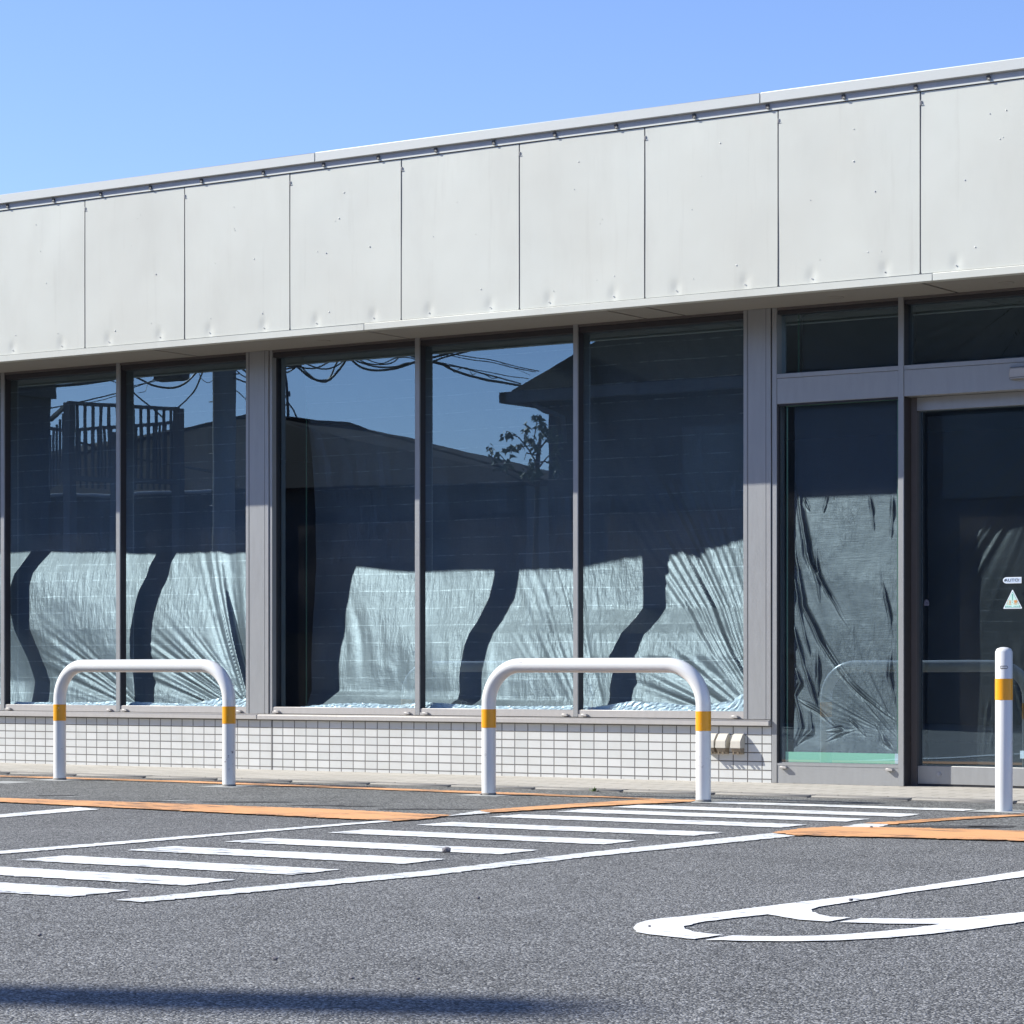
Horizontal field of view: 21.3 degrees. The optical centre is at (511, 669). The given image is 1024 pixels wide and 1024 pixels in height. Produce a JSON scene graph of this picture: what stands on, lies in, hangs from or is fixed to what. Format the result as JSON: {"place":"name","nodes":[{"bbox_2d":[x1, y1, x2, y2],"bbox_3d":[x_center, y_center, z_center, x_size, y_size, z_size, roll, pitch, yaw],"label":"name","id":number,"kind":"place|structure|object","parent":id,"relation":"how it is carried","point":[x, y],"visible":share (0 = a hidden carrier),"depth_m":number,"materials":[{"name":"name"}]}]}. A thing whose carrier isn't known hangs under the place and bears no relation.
{"place":"outdoors","nodes":[
{"label":"outdoors","id":0,"kind":"place"},
{"bbox_2d":[0,775,1023,1023],"bbox_3d":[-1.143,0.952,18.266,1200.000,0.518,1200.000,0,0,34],"label":"parking lot","id":1,"kind":"structure","parent":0,"point":[170,913],"depth_m":7.80,"materials":[{"name":"grey asphalt"}]},
{"bbox_2d":[53,659,235,785],"bbox_3d":[-2.278,0.317,16.791,1.602,0.764,0.087,0,0,39],"label":"barrier","id":2,"kind":"object","parent":1,"relation":"on","point":[215,670],"visible":1,"depth_m":16.69,"materials":[{"name":"white metal"}]},
{"bbox_2d":[442,847,450,852],"bbox_3d":[-0.248,0.683,10.347,0.039,0.023,0.030,0,0,34],"label":"stone","id":3,"kind":"object","parent":1,"relation":"on","point":[446,849],"visible":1,"depth_m":10.34,"materials":[{"name":"grey stone"}]},
{"bbox_2d":[0,57,1023,787],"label":"shop building","id":4,"kind":"structure","parent":1,"relation":"on","point":[870,231],"depth_m":17.25,"materials":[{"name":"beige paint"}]},
{"bbox_2d":[0,362,245,705],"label":"window","id":5,"kind":"structure","parent":4,"relation":"attached to","point":[185,512],"depth_m":19.46,"materials":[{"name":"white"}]},
{"bbox_2d":[301,322,742,710],"bbox_3d":[0.054,-0.934,17.671,3.498,2.390,0.187,0,0,34],"label":"plastic sheet","id":6,"kind":"object","parent":4,"relation":"in","point":[662,492],"visible":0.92,"depth_m":17.66,"materials":[{"name":"grey"}]},
{"bbox_2d":[711,733,717,753],"bbox_3d":[1.214,0.451,16.642,0.070,0.128,0.060,0,0,34],"label":"outlet cover","id":7,"kind":"object","parent":4,"relation":"attached to","point":[713,741],"visible":0.56,"depth_m":16.62,"materials":[{"name":"beige plastic"}]},
{"bbox_2d":[715,733,729,754],"bbox_3d":[1.281,0.451,16.597,0.070,0.128,0.060,0,0,34],"label":"outlet cover","id":8,"kind":"object","parent":4,"relation":"attached to","point":[722,744],"visible":1,"depth_m":16.58,"materials":[{"name":"beige plastic"}]},
{"bbox_2d":[730,733,744,754],"bbox_3d":[1.367,0.451,16.539,0.070,0.128,0.060,0,0,34],"label":"outlet cover","id":9,"kind":"object","parent":4,"relation":"attached to","point":[737,744],"visible":1,"depth_m":16.52,"materials":[{"name":"beige plastic"}]},
{"bbox_2d":[786,399,897,763],"bbox_3d":[1.969,-0.519,16.220,0.758,2.145,0.031,0,0,34],"label":"plastic sheet","id":10,"kind":"object","parent":4,"relation":"in","point":[846,591],"visible":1,"depth_m":16.21,"materials":[{"name":"grey"}]},
{"bbox_2d":[918,412,1023,785],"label":"sliding door","id":11,"kind":"structure","parent":4,"relation":"in","point":[952,775],"depth_m":15.90,"materials":[{"name":"silver metal"}]},
{"bbox_2d":[0,771,1023,803],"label":"kerb","id":12,"kind":"structure","parent":1,"relation":"on","point":[576,789],"depth_m":15.82,"materials":[{"name":"concrete"}]},
{"bbox_2d":[481,658,711,801],"bbox_3d":[0.440,0.317,14.783,1.467,0.764,0.088,0,0,34],"label":"barrier","id":13,"kind":"object","parent":1,"relation":"on","point":[686,671],"visible":1,"depth_m":14.71,"materials":[{"name":"white metal"}]},
{"bbox_2d":[995,647,1012,810],"bbox_3d":[2.425,0.299,13.446,0.087,0.824,0.088,0,0,34],"label":"bollard","id":14,"kind":"object","parent":1,"relation":"on","point":[1003,728],"visible":0.92,"depth_m":13.41,"materials":[{"name":"white metal"}]},
{"bbox_2d":[0,774,1023,830],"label":"asphalt apron","id":15,"kind":"object","parent":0,"point":[449,803],"visible":0.51,"depth_m":14.90,"materials":[{"name":"grey asphalt"}]},
{"bbox_2d":[0,763,1023,800],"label":"pavement","id":16,"kind":"structure","parent":0,"point":[871,790],"depth_m":16.65,"materials":[{"name":"grey concrete"}]},
{"bbox_2d":[0,0,1023,194],"label":"sky","id":17,"kind":"structure","parent":0,"point":[91,91],"materials":[{"name":"blue"}]}
]}

